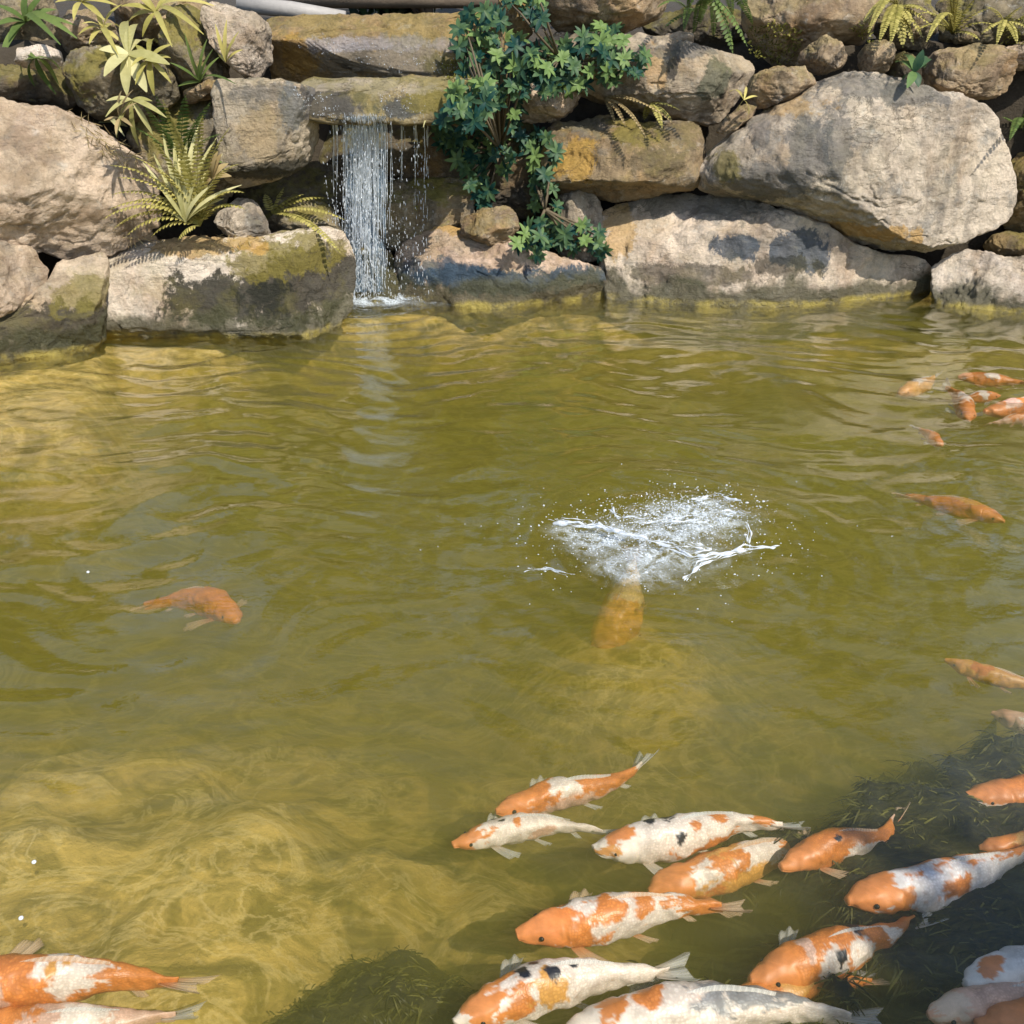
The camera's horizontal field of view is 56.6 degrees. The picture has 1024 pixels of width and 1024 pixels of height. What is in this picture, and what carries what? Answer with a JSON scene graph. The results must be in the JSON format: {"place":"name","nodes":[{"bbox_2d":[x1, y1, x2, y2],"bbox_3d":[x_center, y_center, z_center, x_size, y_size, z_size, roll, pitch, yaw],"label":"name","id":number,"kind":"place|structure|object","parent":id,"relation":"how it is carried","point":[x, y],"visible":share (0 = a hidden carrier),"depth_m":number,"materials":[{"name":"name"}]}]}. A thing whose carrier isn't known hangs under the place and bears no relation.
{"place":"outdoors","nodes":[
{"label":"outdoors","id":0,"kind":"place"},
{"bbox_2d":[105,96,166,145],"bbox_3d":[-1.876,-1.960,4.780,0.286,0.247,0.158,-7,30,-12],"label":"leafy plant","id":1,"kind":"object","parent":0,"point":[141,101],"visible":0.96,"depth_m":4.75,"materials":[{"name":"yellow plant"}]},
{"bbox_2d":[266,11,507,85],"bbox_3d":[-0.740,-2.699,5.573,1.434,0.433,0.401,0,30,0],"label":"ledge","id":2,"kind":"object","parent":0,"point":[427,35],"visible":0.53,"depth_m":5.46,"materials":[{"name":"stone"}]},
{"bbox_2d":[0,0,1023,1023],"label":"ground","id":3,"kind":"structure","parent":0,"point":[321,756],"depth_m":4.21,"materials":[{"name":"soil"}]},
{"bbox_2d":[0,240,48,317],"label":"boulder","id":4,"kind":"object","parent":3,"relation":"on","point":[24,270],"visible":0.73,"depth_m":4.98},
{"bbox_2d":[0,0,58,42],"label":"boulder","id":5,"kind":"object","parent":3,"relation":"on","point":[31,30],"visible":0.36,"depth_m":5.34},
{"bbox_2d":[0,64,76,110],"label":"boulder","id":6,"kind":"object","parent":3,"relation":"on","point":[17,85],"visible":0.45,"depth_m":5.16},
{"bbox_2d":[0,0,76,46],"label":"leafy plant","id":7,"kind":"object","parent":3,"relation":"on","point":[35,16],"visible":1,"depth_m":5.19,"materials":[{"name":"green plant"}]},
{"bbox_2d":[0,252,109,371],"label":"boulder","id":8,"kind":"object","parent":3,"relation":"on","point":[61,312],"visible":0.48,"depth_m":5.07,"materials":[{"name":"stone"}]},
{"bbox_2d":[0,97,162,259],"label":"boulder","id":9,"kind":"object","parent":3,"relation":"on","point":[61,183],"visible":0.88,"depth_m":4.94,"materials":[{"name":"stone"}]},
{"bbox_2d":[14,44,63,70],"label":"stone","id":10,"kind":"object","parent":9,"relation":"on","point":[36,50],"visible":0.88,"depth_m":4.90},
{"bbox_2d":[20,52,59,93],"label":"leafy plant","id":11,"kind":"object","parent":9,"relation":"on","point":[32,56],"visible":0.91,"depth_m":4.94,"materials":[{"name":"green plant"}]},
{"bbox_2d":[104,99,243,239],"bbox_3d":[-1.755,-1.743,4.871,0.772,0.705,0.261,0,30,0],"label":"fern","id":12,"kind":"object","parent":9,"relation":"on","point":[196,219],"visible":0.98,"depth_m":4.94,"materials":[{"name":"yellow plant"}]},
{"bbox_2d":[143,123,240,221],"bbox_3d":[-1.686,-1.799,4.997,0.543,0.508,0.244,0,30,0],"label":"leafy plant","id":13,"kind":"object","parent":12,"relation":"attached to","point":[182,207],"visible":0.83,"depth_m":4.98,"materials":[{"name":"yellow plant"}]},
{"bbox_2d":[136,95,224,163],"bbox_3d":[-1.712,-1.963,4.921,0.443,0.383,0.222,3,30,5],"label":"fern","id":14,"kind":"object","parent":9,"relation":"on","point":[164,131],"visible":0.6,"depth_m":4.91,"materials":[{"name":"green plant"}]},
{"bbox_2d":[54,9,120,53],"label":"boulder","id":15,"kind":"object","parent":3,"relation":"on","point":[69,42],"visible":0.5,"depth_m":5.24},
{"bbox_2d":[109,0,206,45],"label":"boulder","id":16,"kind":"object","parent":3,"relation":"on","point":[126,13],"visible":0.33,"depth_m":5.40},
{"bbox_2d":[67,109,264,252],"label":"dry grass","id":17,"kind":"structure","parent":3,"relation":"on","point":[99,139],"depth_m":5.05,"materials":[{"name":"brown plant"}]},
{"bbox_2d":[125,97,235,215],"bbox_3d":[-1.917,-2.051,5.509,0.609,0.667,0.368,0,30,0],"label":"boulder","id":18,"kind":"object","parent":3,"relation":"on","point":[148,147],"visible":0.27,"depth_m":5.38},
{"bbox_2d":[61,44,179,122],"bbox_3d":[-2.146,-2.352,5.233,0.594,0.407,0.399,0,30,0],"label":"boulder","id":19,"kind":"object","parent":18,"relation":"on","point":[91,86],"visible":0.55,"depth_m":5.12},
{"bbox_2d":[56,0,116,19],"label":"leafy plant","id":20,"kind":"object","parent":19,"relation":"on","point":[91,7],"visible":1,"depth_m":5.10,"materials":[{"name":"yellow plant"}]},
{"bbox_2d":[78,4,121,53],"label":"leafy plant","id":21,"kind":"object","parent":19,"relation":"on","point":[107,33],"visible":0.94,"depth_m":5.14,"materials":[{"name":"yellow plant"}]},
{"bbox_2d":[99,21,169,94],"bbox_3d":[-2.087,-2.482,5.173,0.337,0.330,0.668,-13,32,-22],"label":"leafy plant","id":22,"kind":"object","parent":19,"relation":"on","point":[127,56],"visible":0.96,"depth_m":4.97,"materials":[{"name":"yellow plant"}]},
{"bbox_2d":[131,38,172,95],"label":"leafy plant","id":23,"kind":"object","parent":19,"relation":"on","point":[150,75],"visible":0.93,"depth_m":5.00,"materials":[{"name":"yellow plant"}]},
{"bbox_2d":[158,4,229,96],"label":"boulder","id":24,"kind":"object","parent":18,"relation":"on","point":[177,27],"visible":0.48,"depth_m":5.16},
{"bbox_2d":[122,0,213,45],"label":"leafy plant","id":25,"kind":"object","parent":24,"relation":"on","point":[149,7],"visible":0.97,"depth_m":5.20,"materials":[{"name":"yellow plant"}]},
{"bbox_2d":[183,79,214,103],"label":"stone","id":26,"kind":"object","parent":18,"relation":"on","point":[194,94],"visible":0.81,"depth_m":5.22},
{"bbox_2d":[205,151,230,184],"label":"leafy plant","id":27,"kind":"object","parent":3,"relation":"on","point":[215,169],"visible":0.95,"depth_m":4.96,"materials":[{"name":"beige plant"}]},
{"bbox_2d":[104,226,355,351],"bbox_3d":[-1.658,-1.243,5.462,1.502,0.741,0.483,0,30,0],"label":"boulder","id":28,"kind":"object","parent":3,"relation":"on","point":[285,287],"visible":0.77,"depth_m":5.30,"materials":[{"name":"stone"}]},
{"bbox_2d":[214,198,270,237],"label":"stone","id":29,"kind":"object","parent":28,"relation":"on","point":[247,220],"visible":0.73,"depth_m":5.35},
{"bbox_2d":[211,77,318,187],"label":"block","id":30,"kind":"structure","parent":29,"relation":"on","point":[271,135],"depth_m":5.05,"materials":[{"name":"stone"}]},
{"bbox_2d":[171,33,234,85],"bbox_3d":[-1.556,-2.364,4.989,0.597,0.264,0.222,22,36,33],"label":"leafy plant","id":31,"kind":"object","parent":30,"relation":"on","point":[199,74],"visible":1,"depth_m":5.11,"materials":[{"name":"green plant"}]},
{"bbox_2d":[199,1,272,78],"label":"block","id":32,"kind":"structure","parent":30,"relation":"on","point":[253,58],"depth_m":5.12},
{"bbox_2d":[215,20,242,61],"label":"leafy plant","id":33,"kind":"object","parent":32,"relation":"on","point":[224,49],"visible":1,"depth_m":5.07,"materials":[{"name":"yellow plant"}]},
{"bbox_2d":[300,74,492,125],"bbox_3d":[-0.667,-2.278,5.261,1.123,0.254,0.428,0,30,0],"label":"ledge","id":34,"kind":"object","parent":30,"relation":"attached to","point":[423,95],"visible":0.81,"depth_m":5.11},
{"bbox_2d":[438,13,1023,80],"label":"moss","id":35,"kind":"object","parent":34,"relation":"on","point":[763,36],"visible":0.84,"depth_m":5.73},
{"bbox_2d":[262,189,343,251],"bbox_3d":[-1.111,-1.707,5.469,0.316,0.252,0.736,-26,38,-37],"label":"fern","id":36,"kind":"object","parent":28,"relation":"on","point":[276,212],"visible":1,"depth_m":5.52,"materials":[{"name":"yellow plant"}]},
{"bbox_2d":[234,161,346,216],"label":"boulder","id":37,"kind":"object","parent":3,"relation":"on","point":[310,179],"visible":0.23,"depth_m":5.75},
{"bbox_2d":[261,194,341,232],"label":"stone","id":38,"kind":"object","parent":37,"relation":"on","point":[278,222],"visible":0.52,"depth_m":5.61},
{"bbox_2d":[236,0,345,16],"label":"pipe","id":39,"kind":"object","parent":3,"relation":"on","point":[277,8],"visible":0.61,"depth_m":5.71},
{"bbox_2d":[348,247,398,315],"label":"boulder","id":40,"kind":"object","parent":3,"relation":"on","point":[393,291],"visible":0.29,"depth_m":5.93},
{"bbox_2d":[287,0,497,7],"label":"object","id":41,"kind":"object","parent":3,"relation":"on","point":[393,3],"visible":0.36,"depth_m":6.04,"materials":[{"name":"grey stone"}]},
{"bbox_2d":[348,8,442,14],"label":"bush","id":42,"kind":"object","parent":3,"relation":"on","point":[370,11],"visible":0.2,"depth_m":6.71,"materials":[{"name":"green plant"}]},
{"bbox_2d":[318,124,476,180],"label":"block","id":43,"kind":"structure","parent":3,"relation":"on","point":[438,166],"depth_m":5.89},
{"bbox_2d":[340,177,475,251],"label":"block","id":44,"kind":"structure","parent":3,"relation":"on","point":[448,201],"depth_m":5.93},
{"bbox_2d":[394,225,607,335],"bbox_3d":[-0.063,-1.424,5.990,1.375,0.674,0.450,0,30,0],"label":"boulder","id":45,"kind":"object","parent":3,"relation":"on","point":[465,273],"visible":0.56,"depth_m":5.88,"materials":[{"name":"stone"}]},
{"bbox_2d":[459,205,519,245],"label":"stone","id":46,"kind":"object","parent":45,"relation":"on","point":[491,226],"visible":0.97,"depth_m":5.75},
{"bbox_2d":[508,124,612,264],"bbox_3d":[0.300,-1.919,5.804,0.648,0.768,0.697,0,30,0],"label":"shrub","id":47,"kind":"object","parent":45,"relation":"on","point":[559,235],"visible":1,"depth_m":5.84,"materials":[{"name":"green plant"}]},
{"bbox_2d":[473,121,542,218],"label":"boulder","id":48,"kind":"object","parent":3,"relation":"on","point":[514,195],"visible":0.18,"depth_m":6.05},
{"bbox_2d":[430,0,548,209],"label":"shrub","id":49,"kind":"object","parent":48,"relation":"on","point":[497,129],"visible":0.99,"depth_m":5.29,"materials":[{"name":"green plant"}]},
{"bbox_2d":[498,0,535,38],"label":"boulder","id":50,"kind":"object","parent":3,"relation":"on","point":[519,24],"visible":0.27,"depth_m":5.75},
{"bbox_2d":[268,718,1023,1023],"bbox_3d":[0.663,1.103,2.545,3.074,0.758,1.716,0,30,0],"label":"pond weed bed","id":51,"kind":"object","parent":3,"relation":"on","point":[724,942],"visible":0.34,"depth_m":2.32,"materials":[{"name":"plant"}]},
{"bbox_2d":[733,974,889,1000],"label":"koi fish","id":52,"kind":"object","parent":51,"relation":"on","point":[811,991],"visible":0.23,"depth_m":2.02},
{"bbox_2d":[978,830,1023,851],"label":"koi fish","id":53,"kind":"object","parent":51,"relation":"on","point":[1010,841],"visible":0.71,"depth_m":2.34},
{"bbox_2d":[642,2,744,45],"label":"boulder","id":54,"kind":"object","parent":3,"relation":"on","point":[703,34],"visible":0.45,"depth_m":6.04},
{"bbox_2d":[686,0,752,52],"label":"fern","id":55,"kind":"object","parent":3,"relation":"on","point":[705,3],"visible":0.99,"depth_m":5.61,"materials":[{"name":"green plant"}]},
{"bbox_2d":[599,192,931,342],"bbox_3d":[1.619,-1.529,6.032,2.176,0.898,0.592,0,30,0],"label":"boulder","id":56,"kind":"object","parent":3,"relation":"on","point":[708,252],"visible":0.88,"depth_m":5.89,"materials":[{"name":"stone"}]},
{"bbox_2d":[540,115,705,202],"bbox_3d":[0.684,-2.156,5.873,1.024,0.521,0.566,0,30,0],"label":"boulder","id":57,"kind":"object","parent":56,"relation":"on","point":[607,158],"visible":0.87,"depth_m":5.73,"materials":[{"name":"stone"}]},
{"bbox_2d":[519,83,581,123],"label":"stone","id":58,"kind":"object","parent":57,"relation":"on","point":[548,110],"visible":0.57,"depth_m":5.78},
{"bbox_2d":[604,95,670,137],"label":"fern","id":59,"kind":"object","parent":57,"relation":"on","point":[609,99],"visible":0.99,"depth_m":5.61,"materials":[{"name":"yellow plant"}]},
{"bbox_2d":[614,107,707,143],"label":"boulder","id":60,"kind":"object","parent":57,"relation":"on","point":[638,115],"visible":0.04,"depth_m":6.01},
{"bbox_2d":[569,31,754,126],"bbox_3d":[0.871,-2.642,5.814,1.238,0.536,0.457,0,30,0],"label":"boulder","id":61,"kind":"object","parent":57,"relation":"on","point":[696,83],"visible":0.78,"depth_m":5.68,"materials":[{"name":"stone"}]},
{"bbox_2d":[533,31,571,58],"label":"stone","id":62,"kind":"object","parent":61,"relation":"on","point":[557,35],"visible":0.19,"depth_m":5.81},
{"bbox_2d":[545,0,667,33],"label":"boulder","id":63,"kind":"object","parent":62,"relation":"on","point":[568,16],"visible":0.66,"depth_m":5.64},
{"bbox_2d":[500,0,652,100],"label":"shrub","id":64,"kind":"object","parent":61,"relation":"on","point":[566,55],"visible":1,"depth_m":5.53,"materials":[{"name":"green plant"}]},
{"bbox_2d":[698,71,1017,252],"bbox_3d":[2.092,-2.100,5.761,1.938,1.044,0.852,0,30,0],"label":"boulder","id":65,"kind":"object","parent":56,"relation":"on","point":[878,160],"visible":0.96,"depth_m":5.49,"materials":[{"name":"stone"}]},
{"bbox_2d":[716,103,756,133],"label":"stone","id":66,"kind":"object","parent":65,"relation":"on","point":[735,119],"visible":0.97,"depth_m":5.58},
{"bbox_2d":[745,65,815,109],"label":"stone","id":67,"kind":"object","parent":65,"relation":"on","point":[773,86],"visible":0.95,"depth_m":5.48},
{"bbox_2d":[796,34,846,75],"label":"stone","id":68,"kind":"object","parent":65,"relation":"on","point":[826,54],"visible":0.94,"depth_m":5.55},
{"bbox_2d":[857,39,895,72],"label":"stone","id":69,"kind":"object","parent":65,"relation":"on","point":[876,56],"visible":0.86,"depth_m":5.59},
{"bbox_2d":[885,51,915,78],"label":"stone","id":70,"kind":"object","parent":65,"relation":"on","point":[899,69],"visible":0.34,"depth_m":5.66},
{"bbox_2d":[895,50,930,87],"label":"leafy plant","id":71,"kind":"object","parent":65,"relation":"on","point":[917,63],"visible":1,"depth_m":5.30,"materials":[{"name":"green plant"}]},
{"bbox_2d":[921,42,1017,100],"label":"block","id":72,"kind":"structure","parent":65,"relation":"on","point":[978,71],"depth_m":5.70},
{"bbox_2d":[917,0,991,41],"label":"fern","id":73,"kind":"object","parent":72,"relation":"on","point":[953,26],"visible":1,"depth_m":5.79,"materials":[{"name":"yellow plant"}]},
{"bbox_2d":[935,0,1023,45],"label":"block","id":74,"kind":"structure","parent":72,"relation":"on","point":[1004,8],"depth_m":5.90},
{"bbox_2d":[982,7,1023,44],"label":"fern","id":75,"kind":"object","parent":72,"relation":"on","point":[1005,22],"visible":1,"depth_m":5.68,"materials":[{"name":"yellow plant"}]},
{"bbox_2d":[741,0,878,66],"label":"boulder","id":76,"kind":"object","parent":3,"relation":"on","point":[814,20],"visible":0.69,"depth_m":5.65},
{"bbox_2d":[872,0,938,50],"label":"boulder","id":77,"kind":"object","parent":3,"relation":"on","point":[920,43],"visible":0.59,"depth_m":5.92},
{"bbox_2d":[863,0,934,46],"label":"fern","id":78,"kind":"object","parent":77,"relation":"on","point":[897,15],"visible":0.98,"depth_m":5.56,"materials":[{"name":"yellow plant"}]},
{"bbox_2d":[930,249,1023,342],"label":"boulder","id":79,"kind":"object","parent":3,"relation":"on","point":[980,280],"visible":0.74,"depth_m":5.83,"materials":[{"name":"stone"}]},
{"bbox_2d":[983,230,1023,256],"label":"boulder","id":80,"kind":"object","parent":3,"relation":"on","point":[1007,243],"visible":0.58,"depth_m":5.98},
{"bbox_2d":[1003,152,1023,232],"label":"boulder","id":81,"kind":"object","parent":3,"relation":"on","point":[1015,222],"visible":0.43,"depth_m":5.97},
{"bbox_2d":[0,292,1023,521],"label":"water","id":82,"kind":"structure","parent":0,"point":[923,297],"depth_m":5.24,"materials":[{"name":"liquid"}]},
{"bbox_2d":[0,1002,191,1023],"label":"koi fish","id":83,"kind":"object","parent":82,"relation":"on","point":[66,1013],"visible":0.98,"depth_m":1.95},
{"bbox_2d":[0,947,207,1007],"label":"koi fish","id":84,"kind":"object","parent":82,"relation":"on","point":[32,979],"visible":0.93,"depth_m":1.99},
{"bbox_2d":[134,586,244,627],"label":"koi fish","id":85,"kind":"object","parent":82,"relation":"in","point":[210,604],"visible":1,"depth_m":3.37},
{"bbox_2d":[293,38,458,308],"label":"waterfall","id":86,"kind":"structure","parent":82,"relation":"on","point":[359,133],"depth_m":5.47,"materials":[{"name":"white liquid"}]},
{"bbox_2d":[451,812,611,854],"bbox_3d":[0.067,0.814,2.428,0.439,0.077,0.152,0,30,0],"label":"koi fish","id":87,"kind":"object","parent":82,"relation":"on","point":[495,834],"visible":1,"depth_m":2.40},
{"bbox_2d":[452,957,682,1023],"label":"koi fish","id":88,"kind":"object","parent":82,"relation":"on","point":[529,992],"visible":1,"depth_m":1.98},
{"bbox_2d":[495,756,651,816],"bbox_3d":[0.180,0.726,2.568,0.494,0.086,0.177,-19,35,-29],"label":"koi fish","id":89,"kind":"object","parent":82,"relation":"on","point":[551,795],"visible":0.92,"depth_m":2.50},
{"bbox_2d":[591,546,645,648],"bbox_3d":[0.425,0.330,3.565,0.182,0.332,0.407,13,32,21],"label":"koi fish","id":90,"kind":"object","parent":82,"relation":"on","point":[619,615],"visible":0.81,"depth_m":3.48},
{"bbox_2d":[515,891,742,960],"bbox_3d":[0.278,0.924,2.148,0.542,0.110,0.208,0,30,0],"label":"koi fish","id":91,"kind":"object","parent":82,"relation":"on","point":[576,925],"visible":0.99,"depth_m":2.12},
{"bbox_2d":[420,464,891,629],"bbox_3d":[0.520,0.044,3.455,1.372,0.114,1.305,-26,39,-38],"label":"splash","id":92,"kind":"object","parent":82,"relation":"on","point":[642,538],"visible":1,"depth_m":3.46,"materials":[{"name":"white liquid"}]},
{"bbox_2d":[591,811,796,874],"bbox_3d":[0.475,0.814,2.357,0.559,0.114,0.213,0,30,0],"label":"koi fish","id":93,"kind":"object","parent":82,"relation":"on","point":[647,843],"visible":0.99,"depth_m":2.33},
{"bbox_2d":[566,980,864,1023],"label":"koi fish","id":94,"kind":"object","parent":82,"relation":"on","point":[693,1002],"visible":1,"depth_m":1.94},
{"bbox_2d":[747,915,933,998],"bbox_3d":[0.734,0.952,2.114,0.500,0.111,0.196,-17,34,-28],"label":"koi fish","id":95,"kind":"object","parent":82,"relation":"on","point":[809,959],"visible":0.9,"depth_m":2.04},
{"bbox_2d":[778,809,906,875],"bbox_3d":[0.828,0.806,2.366,0.416,0.090,0.160,-17,34,-27],"label":"koi fish","id":96,"kind":"object","parent":82,"relation":"on","point":[822,849],"visible":0.91,"depth_m":2.30},
{"bbox_2d":[897,374,939,397],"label":"koi fish","id":97,"kind":"object","parent":82,"relation":"on","point":[909,389],"visible":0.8,"depth_m":4.82},
{"bbox_2d":[912,426,943,446],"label":"koi fish","id":98,"kind":"object","parent":82,"relation":"on","point":[933,438],"visible":1,"depth_m":4.31},
{"bbox_2d":[844,846,1023,913],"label":"koi fish","id":99,"kind":"object","parent":82,"relation":"on","point":[932,885],"visible":0.88,"depth_m":2.19},
{"bbox_2d":[895,493,1004,523],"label":"koi fish","id":100,"kind":"object","parent":82,"relation":"on","point":[967,510],"visible":1,"depth_m":3.88},
{"bbox_2d":[938,382,978,421],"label":"koi fish","id":101,"kind":"object","parent":82,"relation":"on","point":[965,409],"visible":0.94,"depth_m":4.59},
{"bbox_2d":[926,981,1023,1023],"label":"koi fish","id":102,"kind":"object","parent":82,"relation":"on","point":[966,1005],"visible":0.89,"depth_m":1.95},
{"bbox_2d":[944,658,1023,692],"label":"koi fish","id":103,"kind":"object","parent":82,"relation":"in","point":[987,674],"visible":1,"depth_m":2.96},
{"bbox_2d":[958,372,1023,388],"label":"koi fish","id":104,"kind":"object","parent":82,"relation":"on","point":[995,380],"visible":0.92,"depth_m":4.92},
{"bbox_2d":[962,945,1023,986],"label":"koi fish","id":105,"kind":"object","parent":82,"relation":"on","point":[1005,964],"visible":0.67,"depth_m":2.00},
{"bbox_2d":[966,774,1023,805],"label":"koi fish","id":106,"kind":"object","parent":82,"relation":"on","point":[997,792],"visible":0.7,"depth_m":2.45},
{"bbox_2d":[973,997,1023,1023],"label":"koi fish","id":107,"kind":"object","parent":82,"relation":"on","point":[1008,1012],"visible":0.93,"depth_m":1.92},
{"bbox_2d":[983,397,1023,418],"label":"koi fish","id":108,"kind":"object","parent":82,"relation":"on","point":[998,411],"visible":0.83,"depth_m":4.56},
{"bbox_2d":[986,412,1023,426],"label":"koi fish","id":109,"kind":"object","parent":82,"relation":"on","point":[1015,419],"visible":1,"depth_m":4.51},
{"bbox_2d":[991,709,1023,734],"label":"koi fish","id":110,"kind":"object","parent":82,"relation":"on","point":[1012,720],"visible":0.95,"depth_m":2.84},
{"bbox_2d":[544,190,602,261],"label":"stone","id":111,"kind":"object","parent":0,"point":[579,204],"visible":0.42,"depth_m":5.98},
{"bbox_2d":[647,837,789,913],"bbox_3d":[0.603,0.879,2.340,0.572,0.114,0.219,-3,30,-6],"label":"koi fish","id":112,"kind":"object","parent":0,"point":[731,868],"visible":0.69,"depth_m":2.29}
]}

